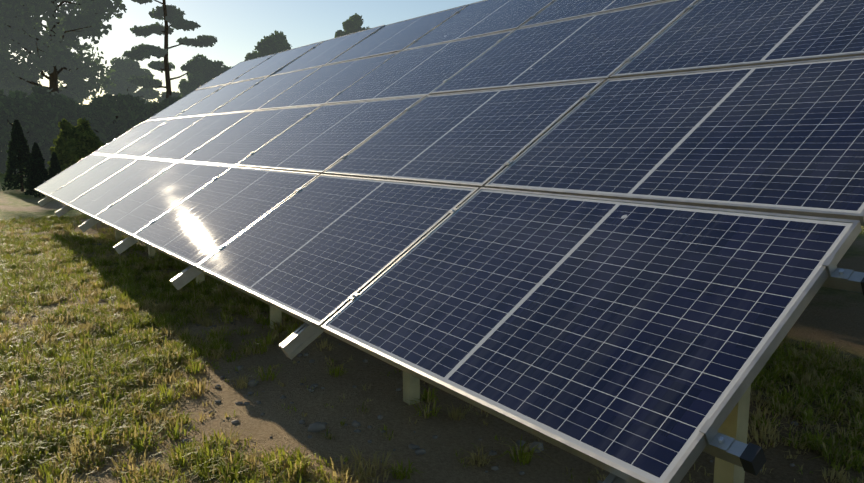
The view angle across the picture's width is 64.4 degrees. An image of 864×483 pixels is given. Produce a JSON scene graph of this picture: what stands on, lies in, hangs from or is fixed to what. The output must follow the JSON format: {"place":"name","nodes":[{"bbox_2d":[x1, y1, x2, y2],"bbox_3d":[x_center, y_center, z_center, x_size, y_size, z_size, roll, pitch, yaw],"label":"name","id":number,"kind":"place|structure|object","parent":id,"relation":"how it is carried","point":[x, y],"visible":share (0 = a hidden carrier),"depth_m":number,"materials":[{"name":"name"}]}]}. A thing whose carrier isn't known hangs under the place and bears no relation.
{"place":"outdoors","nodes":[
{"label":"outdoors","id":0,"kind":"place"},
{"bbox_2d":[9,0,481,105],"label":"sky","id":1,"kind":"structure","parent":0,"point":[237,25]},
{"bbox_2d":[0,164,863,482],"bbox_3d":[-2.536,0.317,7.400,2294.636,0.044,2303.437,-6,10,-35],"label":"ground","id":2,"kind":"structure","parent":0,"point":[828,316],"depth_m":3.52,"materials":[{"name":"soil"}]},
{"bbox_2d":[1,120,30,190],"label":"thuja","id":3,"kind":"object","parent":2,"relation":"on","point":[18,146],"visible":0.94,"depth_m":18.59,"materials":[{"name":"green plant"}]},
{"bbox_2d":[0,19,40,98],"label":"tree","id":4,"kind":"object","parent":2,"relation":"on","point":[6,88],"visible":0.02,"depth_m":56.44,"materials":[{"name":"green plant"}]},
{"bbox_2d":[0,89,60,173],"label":"tree","id":5,"kind":"object","parent":2,"relation":"on","point":[9,110],"visible":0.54,"depth_m":28.21,"materials":[{"name":"green plant"}]},
{"bbox_2d":[24,142,50,196],"bbox_3d":[-9.660,-1.712,16.871,0.649,1.450,0.626,0,8,-2],"label":"thuja","id":6,"kind":"object","parent":2,"relation":"on","point":[38,173],"visible":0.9,"depth_m":16.73,"materials":[{"name":"green plant"}]},
{"bbox_2d":[0,84,81,170],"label":"tree","id":7,"kind":"object","parent":2,"relation":"on","point":[71,108],"visible":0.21,"depth_m":29.27,"materials":[{"name":"green plant"}]},
{"bbox_2d":[47,152,61,177],"bbox_3d":[-9.822,-1.742,17.935,0.550,1.198,0.568,-6,10,-35],"label":"thuja","id":8,"kind":"object","parent":2,"relation":"on","point":[54,169],"visible":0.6,"depth_m":17.82,"materials":[{"name":"green plant"}]},
{"bbox_2d":[0,0,126,106],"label":"tree","id":9,"kind":"object","parent":2,"relation":"on","point":[51,54],"visible":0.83,"depth_m":51.84,"materials":[{"name":"green plant"}]},
{"bbox_2d":[47,117,103,170],"bbox_3d":[-9.993,-2.432,19.435,1.486,2.127,1.442,4,9,25],"label":"bush","id":10,"kind":"object","parent":2,"relation":"on","point":[81,137],"visible":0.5,"depth_m":19.04,"materials":[{"name":"green plant"}]},
{"bbox_2d":[55,104,114,144],"bbox_3d":[-15.812,-4.778,31.540,3.373,3.235,3.469,-6,10,-35],"label":"tree","id":11,"kind":"object","parent":2,"relation":"on","point":[82,108],"visible":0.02,"depth_m":30.77,"materials":[{"name":"green plant"}]},
{"bbox_2d":[70,93,160,148],"bbox_3d":[-13.989,-4.794,30.615,3.973,3.538,3.800,-6,10,-35],"label":"tree","id":12,"kind":"object","parent":2,"relation":"on","point":[113,107],"visible":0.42,"depth_m":29.57,"materials":[{"name":"green plant"}]},
{"bbox_2d":[89,56,159,103],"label":"tree","id":13,"kind":"object","parent":2,"relation":"on","point":[125,68],"visible":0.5,"depth_m":80.67,"materials":[{"name":"green plant"}]},
{"bbox_2d":[109,96,175,135],"bbox_3d":[-12.935,-4.983,31.916,3.751,3.531,3.731,-6,10,-35],"label":"tree","id":14,"kind":"object","parent":2,"relation":"on","point":[158,109],"visible":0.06,"depth_m":31.02,"materials":[{"name":"green plant"}]},
{"bbox_2d":[159,96,182,104],"bbox_3d":[-11.830,-5.245,33.191,4.219,3.679,3.865,-6,10,-35],"label":"tree","id":15,"kind":"object","parent":2,"relation":"on","point":[169,100],"visible":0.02,"depth_m":32.38,"materials":[{"name":"green plant"}]},
{"bbox_2d":[122,0,224,103],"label":"pine","id":16,"kind":"object","parent":2,"relation":"on","point":[172,15],"visible":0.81,"depth_m":56.05,"materials":[{"name":"green plant"}]},
{"bbox_2d":[178,53,218,96],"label":"tree","id":17,"kind":"object","parent":2,"relation":"on","point":[199,77],"visible":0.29,"depth_m":56.30,"materials":[{"name":"green plant"}]},
{"bbox_2d":[218,65,230,74],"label":"tree","id":18,"kind":"object","parent":2,"relation":"on","point":[223,69],"depth_m":58.60,"materials":[{"name":"green plant"}]},
{"bbox_2d":[244,30,291,60],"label":"tree","id":19,"kind":"object","parent":2,"relation":"on","point":[275,42],"visible":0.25,"depth_m":58.13,"materials":[{"name":"green plant"}]},
{"bbox_2d":[334,13,369,37],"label":"tree","id":20,"kind":"object","parent":2,"relation":"on","point":[352,24],"visible":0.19,"depth_m":58.72,"materials":[{"name":"green plant"}]},
{"bbox_2d":[7,225,854,482],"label":"stones","id":21,"kind":"object","parent":2,"relation":"on","point":[315,427],"visible":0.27,"depth_m":3.38,"materials":[{"name":"grey stone"}]},
{"bbox_2d":[0,214,863,482],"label":"grass tufts","id":22,"kind":"object","parent":2,"relation":"on","point":[132,353],"visible":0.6,"depth_m":4.00,"materials":[{"name":"green plant"}]},
{"bbox_2d":[38,5,863,482],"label":"mounting frame","id":23,"kind":"object","parent":2,"relation":"on","point":[732,451],"visible":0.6,"depth_m":2.14,"materials":[{"name":"metal"}]},
{"bbox_2d":[35,0,863,482],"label":"solar panels","id":24,"kind":"object","parent":23,"relation":"attached to","point":[621,270],"visible":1,"depth_m":3.09,"materials":[{"name":"blue glass"}]}
]}

